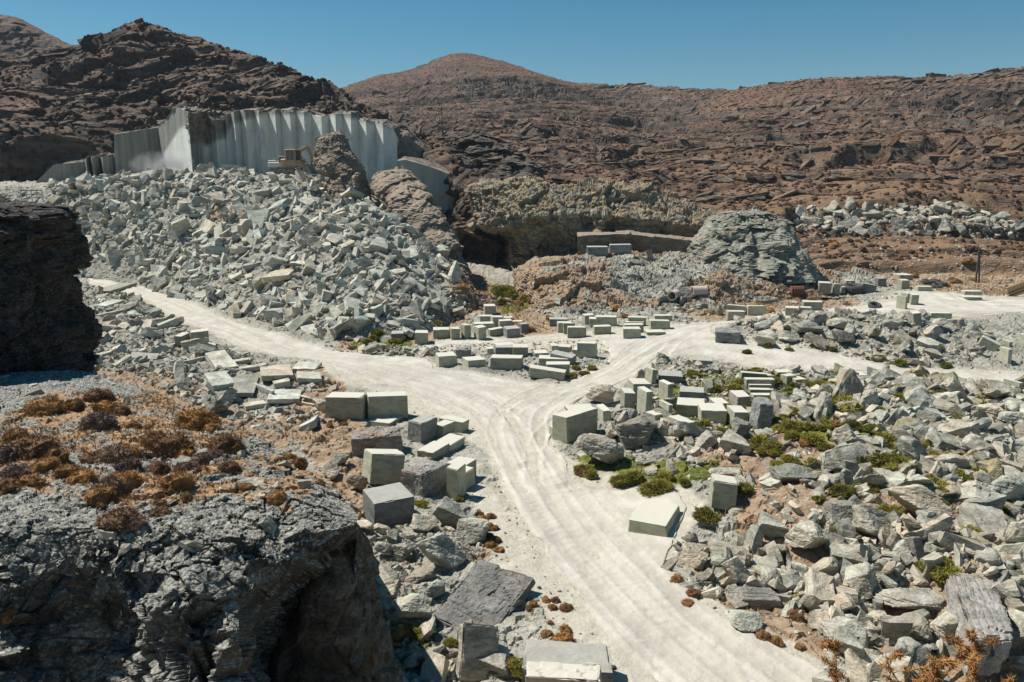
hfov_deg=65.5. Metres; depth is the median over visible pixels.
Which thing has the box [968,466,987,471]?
green shrub
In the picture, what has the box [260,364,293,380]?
marble offcut
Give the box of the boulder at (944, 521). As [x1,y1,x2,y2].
[900,513,953,538]
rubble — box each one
[81,281,339,433]
[325,339,609,382]
[346,501,484,681]
[444,257,873,324]
[576,379,1023,681]
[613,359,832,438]
[729,313,982,367]
[790,203,1023,237]
[804,233,1023,298]
[830,372,1023,553]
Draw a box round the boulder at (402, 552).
[392,542,416,561]
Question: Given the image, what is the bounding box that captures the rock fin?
[369,166,472,278]
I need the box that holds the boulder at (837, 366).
[834,362,843,374]
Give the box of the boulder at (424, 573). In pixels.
[404,563,434,583]
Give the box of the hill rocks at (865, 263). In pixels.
[352,60,1023,266]
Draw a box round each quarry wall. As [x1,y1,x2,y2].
[36,103,400,186]
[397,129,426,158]
[397,156,464,244]
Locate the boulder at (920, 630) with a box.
[901,611,931,639]
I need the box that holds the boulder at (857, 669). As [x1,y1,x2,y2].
[844,648,875,681]
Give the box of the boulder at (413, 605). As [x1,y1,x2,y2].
[396,593,432,617]
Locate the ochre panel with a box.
[1006,281,1023,295]
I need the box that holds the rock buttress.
[268,521,404,681]
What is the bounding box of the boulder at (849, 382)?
[833,368,863,396]
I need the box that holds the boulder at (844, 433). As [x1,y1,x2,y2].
[832,424,855,444]
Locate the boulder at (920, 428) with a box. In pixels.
[912,417,931,441]
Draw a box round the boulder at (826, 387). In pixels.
[815,384,832,395]
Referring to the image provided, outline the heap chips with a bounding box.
[51,169,493,340]
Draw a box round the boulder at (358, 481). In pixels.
[345,473,367,489]
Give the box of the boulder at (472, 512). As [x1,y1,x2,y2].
[467,508,477,517]
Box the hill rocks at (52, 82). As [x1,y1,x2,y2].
[0,17,490,257]
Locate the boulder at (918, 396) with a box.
[904,387,938,409]
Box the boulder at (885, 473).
[872,468,894,481]
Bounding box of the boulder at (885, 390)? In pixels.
[878,388,889,395]
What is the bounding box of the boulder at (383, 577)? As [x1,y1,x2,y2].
[374,562,394,586]
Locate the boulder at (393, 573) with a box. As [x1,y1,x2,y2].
[390,569,396,579]
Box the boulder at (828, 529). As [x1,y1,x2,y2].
[824,524,833,535]
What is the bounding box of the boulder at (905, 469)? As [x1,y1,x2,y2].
[899,464,911,474]
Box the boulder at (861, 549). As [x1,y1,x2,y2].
[850,544,870,557]
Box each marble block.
[174,332,189,346]
[190,328,208,341]
[325,392,366,419]
[351,426,402,455]
[362,449,404,484]
[363,482,413,527]
[366,391,407,419]
[368,416,403,426]
[391,330,403,341]
[400,459,447,497]
[408,414,437,442]
[415,330,427,343]
[417,441,448,459]
[433,327,449,338]
[435,352,456,367]
[437,420,453,436]
[437,433,464,451]
[439,415,468,432]
[447,456,475,476]
[447,461,465,498]
[450,327,459,339]
[455,346,470,357]
[456,622,499,681]
[460,323,470,338]
[462,356,485,366]
[466,466,474,490]
[473,321,493,328]
[474,325,485,339]
[479,315,489,321]
[484,304,495,314]
[486,346,493,354]
[488,326,502,335]
[490,315,502,326]
[490,354,522,370]
[494,342,513,352]
[495,345,512,354]
[498,319,512,326]
[503,325,519,337]
[512,344,527,356]
[518,322,528,333]
[522,639,612,681]
[525,661,601,681]
[529,364,565,380]
[534,350,547,356]
[539,355,567,366]
[546,361,569,374]
[549,317,567,326]
[549,343,558,350]
[549,425,551,436]
[550,350,575,364]
[552,405,597,443]
[557,321,571,332]
[558,344,571,352]
[563,323,574,333]
[564,404,592,410]
[567,326,585,337]
[577,341,596,357]
[582,313,593,324]
[587,246,607,255]
[589,317,595,327]
[593,325,611,334]
[596,315,616,325]
[596,404,610,421]
[609,244,631,252]
[620,388,634,408]
[623,323,643,332]
[623,327,640,338]
[625,321,643,324]
[627,378,650,401]
[628,316,645,325]
[628,499,679,536]
[637,386,652,412]
[644,329,665,334]
[645,367,657,384]
[645,410,662,419]
[649,319,669,329]
[653,314,671,320]
[658,369,682,383]
[658,379,672,398]
[658,400,672,413]
[668,415,694,425]
[675,397,704,417]
[679,386,703,397]
[693,357,711,365]
[698,403,726,425]
[709,397,728,404]
[709,473,737,509]
[715,327,740,342]
[725,310,744,320]
[726,405,748,423]
[727,304,745,310]
[729,390,750,406]
[739,371,766,378]
[744,377,774,389]
[746,305,766,315]
[748,384,771,389]
[749,388,771,392]
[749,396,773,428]
[750,393,770,396]
[774,369,792,374]
[780,373,796,385]
[785,306,798,315]
[792,376,806,382]
[800,306,810,310]
[802,300,822,310]
[818,281,831,293]
[832,283,839,294]
[836,367,858,377]
[840,286,845,292]
[842,280,854,282]
[860,282,876,292]
[867,366,876,375]
[874,277,886,285]
[893,273,912,279]
[896,295,907,308]
[897,279,909,288]
[901,292,909,302]
[909,293,918,304]
[910,311,921,325]
[914,286,931,290]
[927,312,951,318]
[958,295,981,299]
[958,375,966,380]
[961,290,982,294]
[978,335,1000,351]
[998,346,1012,363]
[1002,339,1011,346]
[1003,378,1023,389]
[1018,333,1023,346]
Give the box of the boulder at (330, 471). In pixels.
[318,463,339,479]
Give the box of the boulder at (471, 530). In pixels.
[454,518,488,543]
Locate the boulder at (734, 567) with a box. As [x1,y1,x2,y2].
[721,556,750,584]
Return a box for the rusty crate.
[789,286,804,294]
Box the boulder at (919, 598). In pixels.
[873,587,944,609]
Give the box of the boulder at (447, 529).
[442,526,454,532]
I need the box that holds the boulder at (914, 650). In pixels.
[889,636,930,666]
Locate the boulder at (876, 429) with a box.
[867,423,880,433]
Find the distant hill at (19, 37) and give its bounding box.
[0,15,69,58]
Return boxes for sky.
[0,0,1023,89]
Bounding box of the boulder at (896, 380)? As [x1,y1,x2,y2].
[890,378,902,383]
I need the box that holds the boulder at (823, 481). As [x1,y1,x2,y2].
[818,474,829,488]
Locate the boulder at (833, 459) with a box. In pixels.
[820,441,867,471]
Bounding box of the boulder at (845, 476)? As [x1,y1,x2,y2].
[839,469,852,484]
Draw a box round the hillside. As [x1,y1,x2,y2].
[342,53,1023,286]
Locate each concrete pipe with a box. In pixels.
[667,289,680,300]
[691,286,707,294]
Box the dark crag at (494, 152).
[444,127,551,181]
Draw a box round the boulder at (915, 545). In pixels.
[902,536,924,561]
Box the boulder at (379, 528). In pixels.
[374,523,390,533]
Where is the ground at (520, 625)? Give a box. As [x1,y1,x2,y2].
[78,257,1023,681]
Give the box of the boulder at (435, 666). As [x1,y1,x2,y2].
[420,651,449,681]
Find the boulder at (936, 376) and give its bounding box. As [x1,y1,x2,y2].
[927,373,944,379]
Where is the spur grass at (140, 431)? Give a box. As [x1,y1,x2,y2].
[0,388,280,508]
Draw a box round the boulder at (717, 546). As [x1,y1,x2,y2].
[708,537,745,565]
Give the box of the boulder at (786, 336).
[778,330,799,341]
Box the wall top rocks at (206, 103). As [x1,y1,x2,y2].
[122,94,423,141]
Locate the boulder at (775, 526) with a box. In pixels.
[758,511,788,537]
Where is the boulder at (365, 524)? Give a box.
[357,519,373,529]
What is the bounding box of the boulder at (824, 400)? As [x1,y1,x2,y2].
[811,391,832,421]
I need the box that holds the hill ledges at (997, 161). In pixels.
[361,67,1023,202]
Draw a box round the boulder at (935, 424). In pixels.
[928,421,947,426]
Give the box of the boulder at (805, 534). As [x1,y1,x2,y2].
[785,520,828,548]
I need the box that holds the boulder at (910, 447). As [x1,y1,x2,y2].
[897,435,927,460]
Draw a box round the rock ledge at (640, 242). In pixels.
[577,230,692,255]
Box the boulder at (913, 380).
[902,373,927,390]
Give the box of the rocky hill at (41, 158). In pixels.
[0,22,500,263]
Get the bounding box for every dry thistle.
[818,636,848,681]
[875,648,1017,681]
[900,650,979,681]
[927,628,999,681]
[943,632,986,681]
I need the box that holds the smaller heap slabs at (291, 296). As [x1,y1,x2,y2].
[47,161,459,341]
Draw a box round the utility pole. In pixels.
[974,248,981,282]
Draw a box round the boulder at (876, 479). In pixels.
[858,474,886,486]
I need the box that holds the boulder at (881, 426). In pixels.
[867,419,886,430]
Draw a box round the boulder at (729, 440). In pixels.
[718,430,751,453]
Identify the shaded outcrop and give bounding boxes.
[0,194,103,374]
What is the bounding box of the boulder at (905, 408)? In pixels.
[899,406,911,413]
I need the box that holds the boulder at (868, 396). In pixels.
[859,389,878,409]
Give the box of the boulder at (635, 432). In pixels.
[615,414,655,447]
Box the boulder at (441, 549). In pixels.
[416,532,466,569]
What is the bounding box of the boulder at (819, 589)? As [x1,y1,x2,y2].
[803,567,835,605]
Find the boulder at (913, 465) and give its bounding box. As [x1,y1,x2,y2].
[897,463,918,469]
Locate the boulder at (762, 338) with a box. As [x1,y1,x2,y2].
[754,331,775,345]
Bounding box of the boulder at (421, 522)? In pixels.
[411,513,436,530]
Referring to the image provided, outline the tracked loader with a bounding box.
[280,149,319,174]
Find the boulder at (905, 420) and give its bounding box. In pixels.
[893,417,915,429]
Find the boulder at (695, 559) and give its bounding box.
[676,548,708,571]
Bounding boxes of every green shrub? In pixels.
[361,338,373,343]
[368,335,379,340]
[370,328,385,335]
[388,338,401,343]
[403,633,413,643]
[411,627,431,644]
[414,499,428,508]
[433,320,442,324]
[442,636,458,647]
[454,495,465,501]
[492,285,513,296]
[497,298,507,303]
[504,288,518,299]
[505,656,522,671]
[510,660,522,677]
[515,293,527,301]
[565,372,575,378]
[571,364,580,369]
[572,463,596,473]
[577,370,590,374]
[583,469,598,478]
[587,365,597,370]
[607,472,633,486]
[627,470,645,483]
[636,479,667,496]
[652,478,675,493]
[653,470,674,481]
[677,478,691,486]
[686,369,702,376]
[691,505,722,524]
[696,418,712,426]
[713,383,725,392]
[713,427,728,433]
[726,383,742,389]
[731,377,743,385]
[737,482,755,494]
[742,349,751,353]
[748,442,756,448]
[749,432,769,446]
[752,367,762,371]
[755,446,767,453]
[760,440,783,449]
[763,343,772,348]
[767,449,778,455]
[769,376,783,386]
[769,459,784,466]
[770,447,781,453]
[771,424,789,433]
[772,415,788,425]
[779,414,789,418]
[779,418,806,432]
[780,386,794,391]
[780,454,797,462]
[783,430,802,440]
[784,347,793,350]
[787,405,810,418]
[788,381,795,386]
[789,459,807,466]
[793,591,808,612]
[800,431,826,444]
[801,380,815,386]
[804,422,818,430]
[806,456,821,465]
[811,494,828,502]
[813,422,830,430]
[815,442,835,450]
[817,418,833,428]
[819,414,839,419]
[827,346,836,351]
[827,483,858,497]
[833,397,863,412]
[836,393,852,399]
[840,418,863,431]
[854,451,880,472]
[862,422,882,433]
[868,484,881,492]
[872,451,899,467]
[873,430,897,443]
[876,503,904,516]
[879,462,899,471]
[886,442,893,448]
[890,391,905,399]
[894,358,907,365]
[896,455,912,463]
[914,560,934,574]
[923,473,941,483]
[924,439,933,446]
[925,554,952,564]
[928,450,939,455]
[930,562,963,583]
[935,485,948,492]
[936,479,958,498]
[939,361,952,367]
[949,411,964,418]
[955,468,972,481]
[964,449,976,456]
[965,524,981,532]
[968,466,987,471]
[979,394,993,399]
[1002,507,1009,515]
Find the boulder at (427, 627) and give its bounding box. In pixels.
[415,615,435,644]
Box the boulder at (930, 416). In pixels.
[916,410,940,424]
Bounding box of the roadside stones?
[83,273,1023,681]
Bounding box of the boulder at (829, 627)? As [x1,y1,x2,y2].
[819,616,871,639]
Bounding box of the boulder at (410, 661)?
[404,651,424,668]
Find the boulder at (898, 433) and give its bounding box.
[885,429,916,439]
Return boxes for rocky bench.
[511,247,887,315]
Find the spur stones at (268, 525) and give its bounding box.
[0,370,348,559]
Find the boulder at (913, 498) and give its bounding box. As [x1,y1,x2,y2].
[887,484,954,516]
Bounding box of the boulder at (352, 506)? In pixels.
[345,502,360,510]
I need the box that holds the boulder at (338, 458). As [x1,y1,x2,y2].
[330,452,349,464]
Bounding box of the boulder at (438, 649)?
[420,644,444,660]
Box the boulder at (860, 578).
[845,561,876,599]
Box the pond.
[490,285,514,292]
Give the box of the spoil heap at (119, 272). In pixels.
[0,170,511,340]
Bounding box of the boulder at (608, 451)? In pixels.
[573,433,623,463]
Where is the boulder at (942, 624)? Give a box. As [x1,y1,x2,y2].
[930,611,957,646]
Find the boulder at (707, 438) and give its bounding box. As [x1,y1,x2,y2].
[694,430,717,450]
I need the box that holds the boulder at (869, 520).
[852,504,891,538]
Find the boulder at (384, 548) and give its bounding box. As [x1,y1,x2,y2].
[373,541,392,555]
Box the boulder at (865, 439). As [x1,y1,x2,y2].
[855,435,880,445]
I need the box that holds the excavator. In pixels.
[268,145,312,172]
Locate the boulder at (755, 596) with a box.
[738,586,781,606]
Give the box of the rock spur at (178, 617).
[0,370,356,681]
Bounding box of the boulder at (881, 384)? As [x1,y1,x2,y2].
[875,380,886,386]
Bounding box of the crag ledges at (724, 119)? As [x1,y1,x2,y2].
[369,67,1023,137]
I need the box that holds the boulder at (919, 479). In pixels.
[906,474,932,484]
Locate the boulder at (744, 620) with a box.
[728,609,762,631]
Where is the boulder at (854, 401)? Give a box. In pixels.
[833,399,856,411]
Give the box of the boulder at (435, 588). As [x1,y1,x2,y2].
[424,579,444,597]
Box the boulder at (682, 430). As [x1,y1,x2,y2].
[673,420,710,440]
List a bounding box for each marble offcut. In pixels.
[48,195,62,204]
[72,181,85,189]
[75,173,92,180]
[75,182,89,190]
[76,220,91,228]
[89,192,102,202]
[94,299,124,307]
[95,293,108,297]
[95,309,126,316]
[103,282,136,292]
[105,249,123,263]
[108,184,114,190]
[130,352,158,362]
[132,192,137,201]
[138,222,147,226]
[139,174,149,186]
[141,190,146,206]
[143,210,154,219]
[143,317,165,321]
[149,275,154,283]
[151,275,170,288]
[155,266,167,280]
[163,249,176,269]
[167,284,181,297]
[169,189,176,197]
[169,197,178,205]
[171,216,191,236]
[176,200,191,210]
[184,356,205,363]
[187,269,197,273]
[189,183,198,190]
[196,163,209,170]
[196,172,209,184]
[201,219,216,234]
[204,371,233,389]
[205,350,237,368]
[206,245,230,255]
[208,267,219,282]
[211,190,224,202]
[211,238,221,245]
[212,166,217,176]
[221,164,239,169]
[228,303,240,317]
[230,201,244,212]
[232,198,240,203]
[233,374,258,396]
[234,300,241,307]
[234,357,250,363]
[236,181,249,185]
[237,219,252,236]
[238,363,268,370]
[243,400,265,410]
[247,209,270,228]
[252,238,258,245]
[252,277,262,290]
[253,188,272,196]
[253,305,268,315]
[253,382,274,394]
[260,294,277,304]
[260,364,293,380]
[261,254,286,267]
[262,269,293,282]
[262,308,282,320]
[266,178,275,182]
[267,198,292,211]
[267,389,301,403]
[269,300,289,307]
[272,377,290,388]
[273,321,287,325]
[281,223,289,228]
[285,307,302,317]
[290,221,306,231]
[292,361,321,370]
[295,170,306,181]
[295,229,314,247]
[296,371,321,382]
[297,401,314,406]
[298,195,315,206]
[301,395,324,403]
[302,204,309,213]
[307,186,320,192]
[312,220,329,232]
[318,196,324,204]
[325,233,342,244]
[327,207,332,213]
[327,216,336,224]
[329,317,353,334]
[331,249,342,262]
[332,208,345,214]
[334,211,348,217]
[334,277,347,288]
[340,187,364,199]
[340,240,354,248]
[349,213,364,220]
[352,315,370,332]
[353,257,363,263]
[357,206,363,213]
[358,266,365,271]
[362,288,367,302]
[364,302,371,308]
[366,237,387,253]
[387,225,395,232]
[394,234,406,241]
[401,245,419,258]
[403,327,413,337]
[404,277,426,294]
[405,224,416,235]
[416,230,425,237]
[436,244,449,249]
[448,260,461,282]
[451,306,464,318]
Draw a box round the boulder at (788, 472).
[769,463,816,481]
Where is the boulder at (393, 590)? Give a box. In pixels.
[377,584,400,598]
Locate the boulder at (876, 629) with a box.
[864,626,880,633]
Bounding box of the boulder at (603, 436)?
[588,433,616,442]
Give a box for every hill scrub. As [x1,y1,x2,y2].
[0,22,499,258]
[343,53,1023,259]
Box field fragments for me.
[604,368,1023,681]
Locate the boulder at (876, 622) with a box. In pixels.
[873,615,890,624]
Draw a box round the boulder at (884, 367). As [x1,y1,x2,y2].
[882,364,889,372]
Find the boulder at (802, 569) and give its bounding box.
[790,561,808,575]
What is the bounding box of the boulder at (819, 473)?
[812,471,830,476]
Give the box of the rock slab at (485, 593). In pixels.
[435,559,535,629]
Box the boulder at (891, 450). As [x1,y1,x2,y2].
[880,449,894,453]
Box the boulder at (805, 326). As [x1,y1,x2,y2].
[791,321,823,332]
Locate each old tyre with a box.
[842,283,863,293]
[868,301,881,307]
[921,279,932,284]
[931,282,943,287]
[936,281,947,286]
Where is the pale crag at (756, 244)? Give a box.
[686,206,822,283]
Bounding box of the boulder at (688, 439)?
[684,435,694,445]
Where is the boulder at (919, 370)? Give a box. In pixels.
[910,365,929,376]
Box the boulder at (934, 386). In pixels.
[927,380,944,389]
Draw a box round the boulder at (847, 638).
[833,625,864,655]
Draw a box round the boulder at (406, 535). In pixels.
[401,531,414,539]
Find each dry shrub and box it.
[0,442,19,464]
[0,462,32,480]
[0,477,21,495]
[0,606,18,623]
[1,425,28,443]
[9,432,63,460]
[16,472,47,486]
[19,395,69,416]
[28,456,62,472]
[36,447,70,465]
[52,463,86,479]
[65,397,87,411]
[65,468,100,485]
[77,410,116,431]
[78,449,99,463]
[81,387,116,402]
[83,485,117,508]
[88,399,119,413]
[90,443,132,465]
[91,473,132,495]
[92,504,142,532]
[106,470,144,491]
[111,456,142,472]
[113,405,130,416]
[115,442,141,458]
[123,420,142,428]
[124,514,146,530]
[139,429,163,445]
[141,430,195,459]
[143,424,152,429]
[146,461,170,475]
[148,505,171,516]
[153,499,167,505]
[157,470,197,493]
[171,460,201,472]
[174,407,222,430]
[175,448,193,458]
[180,493,192,502]
[191,452,213,465]
[200,422,219,432]
[205,432,248,454]
[207,449,223,458]
[217,460,242,473]
[236,482,254,492]
[265,489,287,505]
[281,410,290,415]
[284,452,296,459]
[290,456,308,469]
[298,415,306,420]
[314,479,325,485]
[326,422,332,427]
[338,421,348,425]
[391,627,411,642]
[399,656,408,664]
[415,655,425,670]
[456,283,468,289]
[475,509,484,516]
[476,514,488,519]
[485,540,496,548]
[486,512,495,518]
[486,532,493,538]
[488,535,501,543]
[490,525,500,530]
[491,546,504,552]
[513,301,523,305]
[526,606,532,611]
[528,599,537,607]
[529,326,535,331]
[540,629,553,638]
[541,595,550,602]
[546,620,554,625]
[547,604,557,610]
[550,596,559,603]
[550,631,576,641]
[558,602,572,612]
[558,623,571,633]
[574,468,585,477]
[610,305,620,310]
[621,313,628,318]
[670,574,683,582]
[681,598,694,606]
[686,587,700,598]
[706,310,715,314]
[754,628,770,641]
[766,307,775,312]
[770,634,784,646]
[786,608,804,621]
[794,642,805,650]
[798,438,810,446]
[807,295,815,299]
[828,241,839,246]
[831,420,841,427]
[908,272,919,278]
[949,278,962,283]
[960,257,974,263]
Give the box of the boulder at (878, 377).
[866,371,894,384]
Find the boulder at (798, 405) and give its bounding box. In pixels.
[781,402,815,410]
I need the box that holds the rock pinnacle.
[312,130,372,201]
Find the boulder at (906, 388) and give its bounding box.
[903,386,914,390]
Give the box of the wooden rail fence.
[20,189,43,200]
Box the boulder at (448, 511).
[433,496,467,528]
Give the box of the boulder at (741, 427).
[730,417,750,436]
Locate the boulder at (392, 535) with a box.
[387,528,398,543]
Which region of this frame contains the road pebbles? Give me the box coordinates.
[120,358,1021,679]
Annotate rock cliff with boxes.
[460,175,730,268]
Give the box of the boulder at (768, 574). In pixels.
[760,566,781,586]
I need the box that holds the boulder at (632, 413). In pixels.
[626,408,637,420]
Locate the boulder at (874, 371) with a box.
[870,369,881,376]
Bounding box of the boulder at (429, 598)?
[425,596,432,605]
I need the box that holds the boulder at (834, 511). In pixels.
[822,500,856,523]
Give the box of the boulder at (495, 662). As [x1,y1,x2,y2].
[475,638,510,675]
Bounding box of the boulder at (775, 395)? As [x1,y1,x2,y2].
[771,391,789,401]
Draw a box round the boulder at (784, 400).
[781,399,793,401]
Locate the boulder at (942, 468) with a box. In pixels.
[919,454,949,476]
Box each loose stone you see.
[94,285,103,293]
[95,348,103,352]
[96,348,115,356]
[97,354,102,363]
[99,332,111,344]
[102,315,114,321]
[102,324,117,331]
[104,319,120,324]
[116,344,126,353]
[116,354,132,365]
[117,322,129,328]
[118,300,138,310]
[119,292,126,299]
[126,320,143,326]
[127,310,139,316]
[128,326,138,330]
[130,294,142,302]
[131,356,142,362]
[138,327,157,337]
[139,355,147,362]
[142,308,161,316]
[142,319,155,327]
[149,345,169,354]
[151,346,172,349]
[153,359,164,365]
[157,314,177,323]
[157,317,178,329]
[159,352,166,359]
[165,364,173,370]
[173,358,184,374]
[173,367,186,384]
[176,316,184,325]
[180,337,207,349]
[188,344,201,352]
[192,352,204,356]
[196,343,218,352]
[205,342,215,346]
[205,400,228,413]
[220,387,237,403]
[228,347,249,357]
[272,407,279,413]
[286,417,296,423]
[299,415,319,431]
[313,397,325,411]
[346,345,356,348]
[358,344,365,353]
[361,341,379,352]
[376,344,383,351]
[402,346,411,350]
[403,350,414,356]
[418,347,429,356]
[428,346,439,355]
[631,259,643,265]
[635,369,645,377]
[645,249,653,259]
[655,352,669,360]
[655,398,676,407]
[657,358,666,363]
[660,262,666,267]
[675,286,694,298]
[679,296,686,304]
[689,303,706,307]
[691,359,702,367]
[702,368,712,372]
[703,378,714,392]
[709,362,718,367]
[712,367,720,372]
[716,305,723,315]
[788,364,800,373]
[793,388,805,396]
[795,382,806,388]
[811,365,828,374]
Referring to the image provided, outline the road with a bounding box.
[87,278,1023,681]

